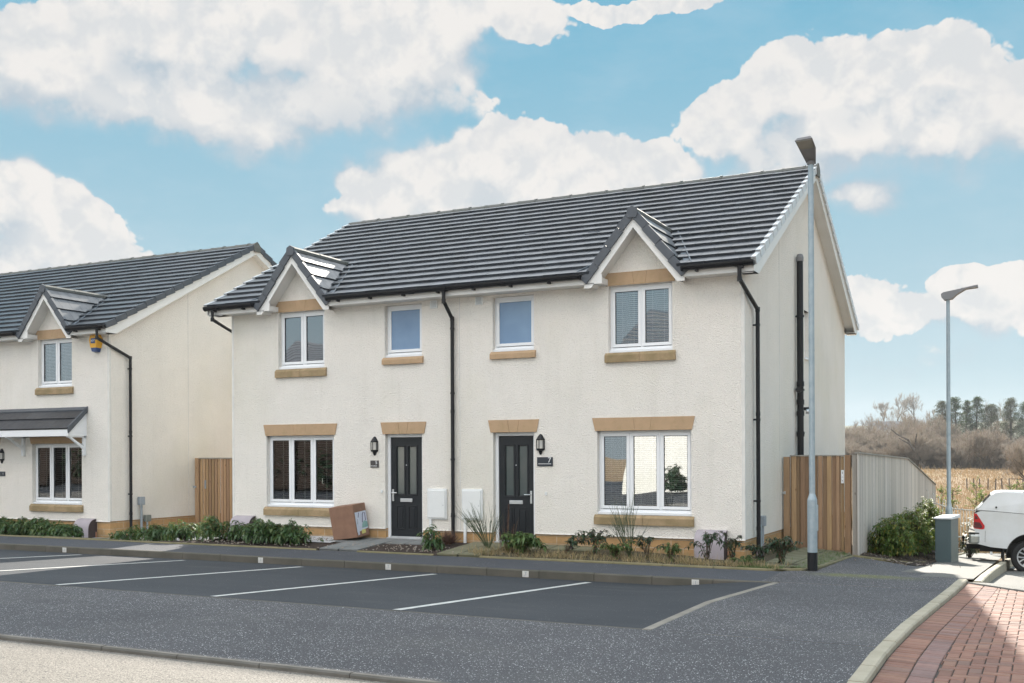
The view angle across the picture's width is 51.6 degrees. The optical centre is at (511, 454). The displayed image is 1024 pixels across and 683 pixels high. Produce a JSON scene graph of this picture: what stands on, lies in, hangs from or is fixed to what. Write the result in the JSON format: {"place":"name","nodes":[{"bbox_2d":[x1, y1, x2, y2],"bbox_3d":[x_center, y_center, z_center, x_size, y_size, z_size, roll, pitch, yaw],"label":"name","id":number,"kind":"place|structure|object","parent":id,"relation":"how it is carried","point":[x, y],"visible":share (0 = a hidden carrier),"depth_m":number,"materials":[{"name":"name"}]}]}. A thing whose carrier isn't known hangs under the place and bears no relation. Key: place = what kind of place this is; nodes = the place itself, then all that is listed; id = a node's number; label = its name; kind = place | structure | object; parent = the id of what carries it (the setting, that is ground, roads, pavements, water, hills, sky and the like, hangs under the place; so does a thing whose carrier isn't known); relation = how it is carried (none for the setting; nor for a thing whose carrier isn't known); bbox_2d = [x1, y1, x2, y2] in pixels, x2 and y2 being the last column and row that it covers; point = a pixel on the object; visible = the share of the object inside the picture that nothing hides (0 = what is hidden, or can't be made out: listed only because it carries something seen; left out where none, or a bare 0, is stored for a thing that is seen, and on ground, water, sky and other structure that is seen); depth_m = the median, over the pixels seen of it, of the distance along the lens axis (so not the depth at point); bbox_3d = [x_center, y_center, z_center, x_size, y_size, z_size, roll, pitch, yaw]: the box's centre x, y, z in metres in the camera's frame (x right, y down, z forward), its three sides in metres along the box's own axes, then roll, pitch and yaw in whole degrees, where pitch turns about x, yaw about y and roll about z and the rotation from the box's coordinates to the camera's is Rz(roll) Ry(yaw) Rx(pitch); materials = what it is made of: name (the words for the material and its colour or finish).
{"place":"outdoors","nodes":[
{"label":"outdoors","id":0,"kind":"place"},
{"bbox_2d":[95,537,214,542],"bbox_3d":[-7.979,1.895,24.781,4.960,0.227,4.240,0,0,27],"label":"gravel strip","id":1,"kind":"object","parent":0,"point":[177,539],"visible":0.09,"depth_m":24.93,"materials":[{"name":"grey gravel"}]},
{"bbox_2d":[36,520,83,536],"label":"laurel shrub","id":2,"kind":"object","parent":1,"relation":"on","point":[64,530],"visible":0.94,"depth_m":24.05,"materials":[{"name":"green plant"}]},
{"bbox_2d":[112,539,200,542],"bbox_3d":[-8.389,1.850,22.971,4.060,0.102,0.640,0,0,27],"label":"flower bed","id":3,"kind":"object","parent":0,"point":[173,541],"visible":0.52,"depth_m":22.09,"materials":[{"name":"brown soil"}]},
{"bbox_2d":[108,524,143,540],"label":"laurel shrub","id":4,"kind":"object","parent":3,"relation":"on","point":[119,535],"visible":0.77,"depth_m":23.31,"materials":[{"name":"green plant"}]},
{"bbox_2d":[136,524,176,540],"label":"laurel shrub","id":5,"kind":"object","parent":3,"relation":"on","point":[155,533],"visible":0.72,"depth_m":22.71,"materials":[{"name":"green plant"}]},
{"bbox_2d":[164,519,208,540],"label":"laurel shrub","id":6,"kind":"object","parent":3,"relation":"on","point":[184,532],"visible":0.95,"depth_m":22.33,"materials":[{"name":"green plant"}]},
{"bbox_2d":[0,640,386,682],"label":"footpath","id":7,"kind":"structure","parent":0,"point":[22,662],"depth_m":8.68,"materials":[{"name":"beige concrete"}]},
{"bbox_2d":[189,538,467,554],"bbox_3d":[-3.611,1.771,21.007,6.240,0.107,1.440,0,0,27],"label":"flower bed","id":8,"kind":"object","parent":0,"point":[313,545],"visible":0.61,"depth_m":20.56,"materials":[{"name":"brown soil"}]},
{"bbox_2d":[197,515,224,541],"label":"laurel shrub","id":9,"kind":"object","parent":8,"relation":"on","point":[211,532],"visible":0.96,"depth_m":21.94,"materials":[{"name":"green plant"}]},
{"bbox_2d":[217,520,252,541],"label":"laurel shrub","id":10,"kind":"object","parent":8,"relation":"on","point":[233,532],"visible":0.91,"depth_m":21.83,"materials":[{"name":"green plant"}]},
{"bbox_2d":[240,518,277,543],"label":"laurel shrub","id":11,"kind":"object","parent":8,"relation":"on","point":[256,534],"visible":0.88,"depth_m":21.22,"materials":[{"name":"green plant"}]},
{"bbox_2d":[264,518,309,545],"bbox_3d":[-4.543,1.565,21.247,0.804,0.578,1.005,0,0,-40],"label":"laurel shrub","id":12,"kind":"object","parent":8,"relation":"on","point":[285,534],"visible":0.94,"depth_m":21.07,"materials":[{"name":"green plant"}]},
{"bbox_2d":[291,529,323,546],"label":"laurel shrub","id":13,"kind":"object","parent":8,"relation":"on","point":[303,537],"visible":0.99,"depth_m":20.91,"materials":[{"name":"green plant"}]},
{"bbox_2d":[320,537,424,551],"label":"path","id":14,"kind":"structure","parent":8,"relation":"on","point":[361,542],"depth_m":20.60,"materials":[{"name":"grey concrete"}]},
{"bbox_2d":[329,502,368,539],"bbox_3d":[-3.274,1.351,21.318,0.603,0.660,0.422,-8,1,29],"label":"cardboard box","id":15,"kind":"object","parent":14,"relation":"on","point":[349,521],"visible":1,"depth_m":21.14,"materials":[{"name":"brown cardboard"}]},
{"bbox_2d":[416,524,445,550],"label":"laurel shrub","id":16,"kind":"object","parent":8,"relation":"on","point":[428,543],"visible":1,"depth_m":19.50,"materials":[{"name":"green plant"}]},
{"bbox_2d":[0,549,768,628],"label":"parking bays","id":17,"kind":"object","parent":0,"point":[631,605],"visible":0.99,"depth_m":14.44,"materials":[{"name":"grey asphalt"}]},
{"bbox_2d":[215,574,433,595],"bbox_3d":[-2.440,1.829,14.983,0.112,0.207,4.794,0,0,30],"label":"parking line","id":18,"kind":"object","parent":17,"relation":"on","point":[321,585],"visible":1,"depth_m":14.62,"materials":[{"name":"paint"}]},
{"bbox_2d":[0,581,651,629],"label":"flush kerb","id":19,"kind":"structure","parent":17,"relation":"on","point":[343,606],"depth_m":11.90,"materials":[{"name":"grey concrete"}]},
{"bbox_2d":[393,582,591,609],"bbox_3d":[-0.066,1.819,13.784,0.112,0.207,4.796,0,0,30],"label":"parking line","id":20,"kind":"object","parent":17,"relation":"on","point":[487,596],"visible":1,"depth_m":13.27,"materials":[{"name":"paint"}]},
{"bbox_2d":[0,536,781,580],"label":"footpath","id":21,"kind":"structure","parent":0,"point":[713,573],"depth_m":18.33,"materials":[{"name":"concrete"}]},
{"bbox_2d":[0,535,317,549],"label":"garden edging","id":22,"kind":"object","parent":21,"relation":"on","point":[162,542],"visible":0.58,"depth_m":21.92,"materials":[{"name":"grey concrete"}]},
{"bbox_2d":[479,556,766,570],"bbox_3d":[1.687,1.848,17.489,5.042,0.153,0.055,0,0,27],"label":"garden edging","id":23,"kind":"object","parent":21,"relation":"on","point":[633,563],"visible":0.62,"depth_m":17.36,"materials":[{"name":"grey concrete"}]},
{"bbox_2d":[0,582,875,682],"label":"road","id":24,"kind":"structure","parent":0,"point":[448,648],"depth_m":9.71,"materials":[{"name":"grey asphalt"}]},
{"bbox_2d":[0,0,1023,425],"label":"sky","id":25,"kind":"structure","parent":0,"point":[129,128],"materials":[{"name":"blue"}]},
{"bbox_2d":[437,542,603,557],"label":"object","id":26,"kind":"structure","parent":0,"point":[458,550],"depth_m":19.20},
{"bbox_2d":[453,501,503,548],"bbox_3d":[-0.608,1.273,19.516,1.013,0.982,0.532,0,0,11],"label":"bare shrub","id":27,"kind":"object","parent":26,"relation":"on","point":[485,543],"visible":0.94,"depth_m":19.41,"materials":[{"name":"plant"}]},
{"bbox_2d":[461,541,797,569],"bbox_3d":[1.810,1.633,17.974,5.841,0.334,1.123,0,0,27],"label":"dry grass","id":28,"kind":"structure","parent":0,"point":[658,560],"depth_m":17.77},
{"bbox_2d":[500,531,547,553],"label":"straggly shrub","id":29,"kind":"object","parent":28,"relation":"on","point":[519,540],"visible":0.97,"depth_m":18.72,"materials":[{"name":"green plant"}]},
{"bbox_2d":[562,530,604,553],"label":"straggly shrub","id":30,"kind":"object","parent":28,"relation":"on","point":[572,542],"visible":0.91,"depth_m":18.58,"materials":[{"name":"green plant"}]},
{"bbox_2d":[586,529,613,554],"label":"straggly shrub","id":31,"kind":"object","parent":28,"relation":"on","point":[594,540],"visible":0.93,"depth_m":18.36,"materials":[{"name":"green plant"}]},
{"bbox_2d":[592,541,634,558],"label":"straggly shrub","id":32,"kind":"object","parent":28,"relation":"on","point":[615,550],"visible":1,"depth_m":17.89,"materials":[{"name":"green plant"}]},
{"bbox_2d":[607,488,649,557],"bbox_3d":[1.919,1.171,17.953,0.741,1.200,0.442,0,0,43],"label":"bare shrub","id":33,"kind":"object","parent":28,"relation":"on","point":[622,531],"visible":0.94,"depth_m":17.94,"materials":[{"name":"plant"}]},
{"bbox_2d":[626,535,664,558],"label":"straggly shrub","id":34,"kind":"object","parent":28,"relation":"on","point":[648,540],"visible":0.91,"depth_m":17.93,"materials":[{"name":"green plant"}]},
{"bbox_2d":[657,542,682,561],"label":"straggly shrub","id":35,"kind":"object","parent":28,"relation":"on","point":[674,548],"visible":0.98,"depth_m":17.51,"materials":[{"name":"green plant"}]},
{"bbox_2d":[683,531,728,562],"bbox_3d":[3.203,1.541,17.440,0.441,0.572,0.629,0,0,-44],"label":"straggly shrub","id":36,"kind":"object","parent":28,"relation":"on","point":[708,541],"visible":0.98,"depth_m":17.38,"materials":[{"name":"green plant"}]},
{"bbox_2d":[694,529,728,559],"bbox_3d":[3.416,1.572,18.129,0.542,0.540,0.285,0,0,27],"label":"gas meter box","id":37,"kind":"object","parent":28,"relation":"on","point":[723,553],"visible":0.49,"depth_m":18.05,"materials":[{"name":"grey plastic"}]},
{"bbox_2d":[716,535,742,561],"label":"straggly shrub","id":38,"kind":"object","parent":28,"relation":"on","point":[729,544],"visible":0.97,"depth_m":17.30,"materials":[{"name":"green plant"}]},
{"bbox_2d":[742,543,774,563],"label":"straggly shrub","id":39,"kind":"object","parent":28,"relation":"on","point":[758,551],"visible":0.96,"depth_m":17.22,"materials":[{"name":"green plant"}]},
{"bbox_2d":[269,419,1023,646],"bbox_3d":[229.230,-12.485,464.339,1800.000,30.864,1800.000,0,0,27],"label":"ground","id":40,"kind":"structure","parent":0,"point":[966,503],"depth_m":128.13,"materials":[{"name":"beige plant"}]},
{"bbox_2d":[0,242,276,537],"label":"semi detached house","id":41,"kind":"structure","parent":40,"relation":"on","point":[139,404],"depth_m":26.85,"materials":[{"name":"white paint"}]},
{"bbox_2d":[35,329,73,394],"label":"window","id":42,"kind":"structure","parent":41,"relation":"in","point":[56,354],"depth_m":26.52,"materials":[{"name":"white plastic"}]},
{"bbox_2d":[29,437,82,511],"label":"window","id":43,"kind":"structure","parent":41,"relation":"in","point":[58,464],"depth_m":26.58,"materials":[{"name":"white plastic"}]},
{"bbox_2d":[138,497,150,528],"bbox_3d":[-9.132,1.628,26.359,0.120,1.140,0.360,0,0,27],"label":"cable duct","id":44,"kind":"object","parent":41,"relation":"attached to","point":[144,518],"visible":0.73,"depth_m":26.27,"materials":[{"name":"grey plastic"}]},
{"bbox_2d":[193,458,232,531],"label":"timber gate","id":45,"kind":"structure","parent":40,"relation":"on","point":[207,487],"depth_m":27.70,"materials":[{"name":"brown wood"}]},
{"bbox_2d":[0,634,450,682],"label":"kerb","id":46,"kind":"structure","parent":40,"relation":"on","point":[285,667],"depth_m":8.91,"materials":[{"name":"grey concrete"}]},
{"bbox_2d":[0,543,778,584],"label":"kerb","id":47,"kind":"structure","parent":40,"relation":"on","point":[581,576],"depth_m":17.72,"materials":[{"name":"grey concrete"}]},
{"bbox_2d":[203,163,858,558],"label":"semi detached house","id":48,"kind":"structure","parent":40,"relation":"on","point":[625,345],"depth_m":20.45,"materials":[{"name":"white paint"}]},
{"bbox_2d":[263,423,336,516],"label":"window","id":49,"kind":"structure","parent":48,"relation":"in","point":[301,467],"depth_m":22.49,"materials":[{"name":"white plastic"}]},
{"bbox_2d":[275,299,326,377],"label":"window","id":50,"kind":"structure","parent":48,"relation":"in","point":[302,333],"depth_m":22.48,"materials":[{"name":"white plastic"}]},
{"bbox_2d":[382,304,423,364],"bbox_3d":[-2.141,-2.383,21.127,0.950,1.180,0.225,0,0,27],"label":"window","id":51,"kind":"structure","parent":48,"relation":"in","point":[404,322],"depth_m":21.16,"materials":[{"name":"white plastic"}]},
{"bbox_2d":[380,422,425,539],"bbox_3d":[-2.120,0.529,21.143,1.070,2.335,0.188,0,0,27],"label":"front door","id":52,"kind":"structure","parent":48,"relation":"in","point":[405,514],"depth_m":21.17,"materials":[{"name":"paint"}]},
{"bbox_2d":[427,488,446,538],"bbox_3d":[-1.464,1.204,20.695,0.440,1.060,0.059,0,0,27],"label":"meter box","id":53,"kind":"object","parent":48,"relation":"attached to","point":[436,503],"visible":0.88,"depth_m":20.67,"materials":[{"name":"plastic"}]},
{"bbox_2d":[428,490,444,517],"bbox_3d":[-1.472,0.974,20.681,0.380,0.540,0.020,0,0,27],"label":"door","id":54,"kind":"structure","parent":53,"relation":"in","point":[436,498],"depth_m":20.67,"materials":[{"name":"plastic"}]},
{"bbox_2d":[461,489,482,542],"bbox_3d":[-0.767,1.200,20.344,0.460,1.060,0.059,0,0,27],"label":"meter box","id":55,"kind":"object","parent":48,"relation":"attached to","point":[470,497],"visible":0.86,"depth_m":20.33,"materials":[{"name":"plastic"}]},
{"bbox_2d":[462,491,480,518],"bbox_3d":[-0.775,0.970,20.330,0.400,0.540,0.020,0,0,27],"label":"door","id":56,"kind":"structure","parent":55,"relation":"in","point":[469,498],"depth_m":20.32,"materials":[{"name":"plastic"}]},
{"bbox_2d":[490,295,535,359],"bbox_3d":[0.046,-2.393,20.023,0.950,1.180,0.225,0,0,27],"label":"window","id":57,"kind":"structure","parent":48,"relation":"in","point":[514,316],"depth_m":20.06,"materials":[{"name":"white plastic"}]},
{"bbox_2d":[488,419,538,542],"bbox_3d":[0.067,0.519,20.039,1.070,2.335,0.188,0,0,27],"label":"front door","id":58,"kind":"structure","parent":48,"relation":"in","point":[514,446],"depth_m":20.06,"materials":[{"name":"paint"}]},
{"bbox_2d":[604,268,675,362],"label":"window","id":59,"kind":"structure","parent":48,"relation":"in","point":[641,315],"depth_m":18.97,"materials":[{"name":"white plastic"}]},
{"bbox_2d":[592,416,694,526],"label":"window","id":60,"kind":"structure","parent":48,"relation":"in","point":[654,459],"depth_m":19.04,"materials":[{"name":"white plastic"}]},
{"bbox_2d":[795,254,804,457],"bbox_3d":[5.882,-0.995,21.624,0.175,6.170,0.392,0,0,27],"label":"soil pipe","id":61,"kind":"object","parent":48,"relation":"attached to","point":[799,389],"visible":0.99,"depth_m":21.54,"materials":[{"name":"black plastic"}]},
{"bbox_2d":[642,602,711,633],"bbox_3d":[1.817,1.903,11.437,0.115,0.395,2.424,0,0,25],"label":"parking line","id":62,"kind":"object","parent":40,"relation":"on","point":[671,618],"depth_m":11.26,"materials":[{"name":"white paint"}]},
{"bbox_2d":[848,651,886,682],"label":"pale kerb","id":63,"kind":"structure","parent":40,"relation":"on","point":[869,667],"depth_m":8.47,"materials":[{"name":"beige concrete"}]},
{"bbox_2d":[873,623,913,658],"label":"pale kerb","id":64,"kind":"structure","parent":40,"relation":"on","point":[891,642],"depth_m":9.81,"materials":[{"name":"grey concrete"}]},
{"bbox_2d":[852,452,935,554],"bbox_3d":[9.919,1.139,26.734,0.150,2.390,15.603,0,0,27],"label":"timber fence","id":65,"kind":"object","parent":40,"relation":"on","point":[885,486],"visible":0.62,"depth_m":22.41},
{"bbox_2d":[782,455,851,553],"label":"timber gate","id":66,"kind":"structure","parent":65,"relation":"attached to","point":[829,489],"depth_m":20.15,"materials":[{"name":"wood"}]},
{"bbox_2d":[871,409,928,467],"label":"bare tree","id":67,"kind":"object","parent":40,"relation":"on","point":[908,442],"visible":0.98,"depth_m":219.97,"materials":[{"name":"brown plant"}]},
{"bbox_2d":[899,393,922,421],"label":"bare tree","id":68,"kind":"object","parent":40,"relation":"on","point":[911,403],"visible":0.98,"depth_m":708.34,"materials":[{"name":"grey plant"}]},
{"bbox_2d":[902,602,939,629],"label":"pale kerb","id":69,"kind":"structure","parent":40,"relation":"on","point":[921,615],"depth_m":11.57,"materials":[{"name":"grey concrete"}]},
{"bbox_2d":[844,466,1023,551],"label":"field grass","id":70,"kind":"structure","parent":40,"relation":"on","point":[963,472],"depth_m":117.77,"materials":[{"name":"beige plant"}]},
{"bbox_2d":[845,409,1023,468],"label":"bare woodland","id":71,"kind":"object","parent":40,"relation":"on","point":[931,448],"visible":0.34,"depth_m":223.40,"materials":[{"name":"brown plant"}]},
{"bbox_2d":[925,409,959,436],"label":"bare tree","id":72,"kind":"object","parent":40,"relation":"on","point":[937,424],"visible":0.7,"depth_m":244.13,"materials":[{"name":"brown plant"}]},
{"bbox_2d":[930,588,957,606],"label":"pale kerb","id":73,"kind":"structure","parent":40,"relation":"on","point":[944,596],"depth_m":13.29,"materials":[{"name":"grey concrete"}]},
{"bbox_2d":[942,396,970,461],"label":"pine tree","id":74,"kind":"object","parent":40,"relation":"on","point":[954,406],"visible":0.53,"depth_m":276.00,"materials":[{"name":"green plant"}]},
{"bbox_2d":[965,396,988,432],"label":"pine tree","id":75,"kind":"object","parent":40,"relation":"on","point":[976,403],"visible":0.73,"depth_m":279.02,"materials":[{"name":"green plant"}]},
{"bbox_2d":[955,420,1005,469],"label":"bare tree","id":76,"kind":"object","parent":40,"relation":"on","point":[977,445],"visible":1,"depth_m":206.65,"materials":[{"name":"brown plant"}]},
{"bbox_2d":[973,569,994,582],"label":"path kerb","id":77,"kind":"structure","parent":40,"relation":"on","point":[987,576],"depth_m":16.66,"materials":[{"name":"grey concrete"}]},
{"bbox_2d":[975,403,1007,435],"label":"pine tree","id":78,"kind":"object","parent":40,"relation":"on","point":[992,417],"visible":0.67,"depth_m":272.67,"materials":[{"name":"green plant"}]},
{"bbox_2d":[996,397,1020,440],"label":"pine tree","id":79,"kind":"object","parent":40,"relation":"on","point":[1008,406],"visible":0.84,"depth_m":275.65,"materials":[{"name":"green plant"}]},
{"bbox_2d":[995,441,1023,486],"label":"bare tree","id":80,"kind":"object","parent":40,"relation":"on","point":[1017,467],"visible":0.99,"depth_m":108.09,"materials":[{"name":"brown plant"}]},
{"bbox_2d":[1008,401,1023,439],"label":"pine tree","id":81,"kind":"object","parent":40,"relation":"on","point":[1021,427],"visible":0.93,"depth_m":270.37,"materials":[{"name":"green plant"}]},
{"bbox_2d":[737,547,850,569],"bbox_3d":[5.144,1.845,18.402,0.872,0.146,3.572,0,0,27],"label":"side path","id":82,"kind":"structure","parent":0,"point":[796,554],"depth_m":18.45,"materials":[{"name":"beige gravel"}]},
{"bbox_2d":[763,536,802,563],"bbox_3d":[4.407,1.590,17.150,0.696,0.535,0.347,0,0,27],"label":"straggly shrub","id":83,"kind":"object","parent":82,"relation":"on","point":[785,547],"visible":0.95,"depth_m":17.15,"materials":[{"name":"green plant"}]},
{"bbox_2d":[652,582,943,646],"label":"forecourt","id":84,"kind":"structure","parent":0,"point":[849,615],"depth_m":11.54,"materials":[{"name":"grey asphalt"}]},
{"bbox_2d":[762,571,957,589],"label":"forecourt","id":85,"kind":"structure","parent":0,"point":[852,579],"depth_m":15.09,"materials":[{"name":"grey asphalt"}]},
{"bbox_2d":[816,557,984,578],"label":"forecourt","id":86,"kind":"structure","parent":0,"point":[863,566],"depth_m":17.34,"materials":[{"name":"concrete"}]},
{"bbox_2d":[795,136,817,570],"bbox_3d":[4.545,-1.481,16.213,0.263,6.575,0.698,0,0,27],"label":"street lamp","id":87,"kind":"object","parent":86,"relation":"on","point":[806,147],"visible":1,"depth_m":16.42,"materials":[{"name":"metal"}]},
{"bbox_2d":[860,550,961,565],"bbox_3d":[8.904,2.199,23.338,1.200,0.731,10.000,0,0,27],"label":"flower bed","id":88,"kind":"object","parent":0,"point":[914,559],"visible":0.27,"depth_m":20.57,"materials":[{"name":"brown soil"}]},
{"bbox_2d":[107,536,960,566],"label":"loose chips","id":89,"kind":"object","parent":88,"relation":"on","point":[415,547],"visible":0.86,"depth_m":20.14,"materials":[{"name":"grey gravel"}]},
{"bbox_2d":[867,514,917,556],"bbox_3d":[7.478,1.587,20.808,0.970,0.860,1.365,0,0,27],"label":"evergreen shrub","id":90,"kind":"object","parent":88,"relation":"on","point":[890,539],"visible":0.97,"depth_m":20.45,"materials":[{"name":"green plant"}]},
{"bbox_2d":[895,507,934,555],"bbox_3d":[8.341,1.621,22.085,1.002,1.005,1.718,0,0,27],"label":"evergreen shrub","id":91,"kind":"object","parent":88,"relation":"on","point":[923,538],"visible":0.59,"depth_m":21.84,"materials":[{"name":"green plant"}]},
{"bbox_2d":[911,496,941,552],"bbox_3d":[9.304,1.576,23.796,0.889,1.268,1.621,0,0,27],"label":"evergreen shrub","id":92,"kind":"object","parent":88,"relation":"on","point":[935,512],"visible":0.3,"depth_m":23.63,"materials":[{"name":"green plant"}]},
{"bbox_2d":[871,584,1023,682],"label":"block paving","id":93,"kind":"structure","parent":0,"point":[969,633],"depth_m":9.78,"materials":[{"name":"brick"}]},
{"bbox_2d":[903,552,1005,578],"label":"path","id":94,"kind":"structure","parent":0,"point":[974,566],"depth_m":18.96,"materials":[{"name":"grey concrete"}]},
{"bbox_2d":[934,514,959,562],"bbox_3d":[8.816,1.719,21.479,0.350,0.980,0.680,0,0,36],"label":"utility cabinet","id":95,"kind":"object","parent":94,"relation":"on","point":[946,538],"visible":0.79,"depth_m":21.25,"materials":[{"name":"metal"}]},
{"bbox_2d":[958,517,978,557],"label":"flowering shrub","id":96,"kind":"object","parent":94,"relation":"on","point":[970,553],"visible":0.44,"depth_m":24.31,"materials":[{"name":"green plant"}]},
{"bbox_2d":[958,543,1005,558],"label":"verge grass","id":97,"kind":"structure","parent":0,"point":[987,552],"depth_m":28.21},
{"bbox_2d":[926,490,1004,558],"bbox_3d":[12.466,1.747,30.041,0.050,2.302,7.650,0,0,-20],"label":"bow top railing","id":98,"kind":"object","parent":97,"relation":"on","point":[942,505],"visible":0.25,"depth_m":29.80,"materials":[{"name":"black metal"}]},
{"bbox_2d":[972,566,1023,589],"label":"drive","id":99,"kind":"structure","parent":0,"point":[1013,577],"depth_m":17.84,"materials":[{"name":"grey concrete"}]},
{"bbox_2d":[962,490,1023,571],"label":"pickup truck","id":100,"kind":"object","parent":99,"relation":"on","point":[998,525],"visible":1,"depth_m":22.22,"materials":[{"name":"white paint"}]},
{"bbox_2d":[989,558,1012,577],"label":"path kerb","id":101,"kind":"structure","parent":99,"relation":"on","point":[1001,567],"depth_m":21.10,"materials":[{"name":"grey concrete"}]},
{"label":"flower bed","id":102,"kind":"structure","parent":0,"visible":0},
{"bbox_2d":[0,516,36,535],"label":"laurel shrub","id":103,"kind":"object","parent":102,"relation":"on","point":[7,528],"visible":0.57,"depth_m":24.75,"materials":[{"name":"green plant"}]},
{"bbox_2d":[12,517,54,535],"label":"laurel shrub","id":104,"kind":"object","parent":102,"relation":"on","point":[29,529],"visible":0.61,"depth_m":24.46,"materials":[{"name":"green plant"}]},
{"bbox_2d":[73,518,96,537],"bbox_3d":[-10.342,1.834,25.691,0.542,0.540,0.285,0,0,27],"label":"gas meter box","id":105,"kind":"object","parent":102,"relation":"on","point":[88,526],"visible":0.66,"depth_m":25.59,"materials":[{"name":"grey plastic"}]},
{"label":"forecourt","id":106,"kind":"structure","parent":0,"visible":0},
{"bbox_2d":[941,285,977,514],"bbox_3d":[10.710,-0.741,25.332,0.810,6.530,0.220,0,0,27],"label":"street lamp","id":107,"kind":"object","parent":106,"relation":"on","point":[947,296],"visible":0.78,"depth_m":25.41,"materials":[{"name":"metal"}]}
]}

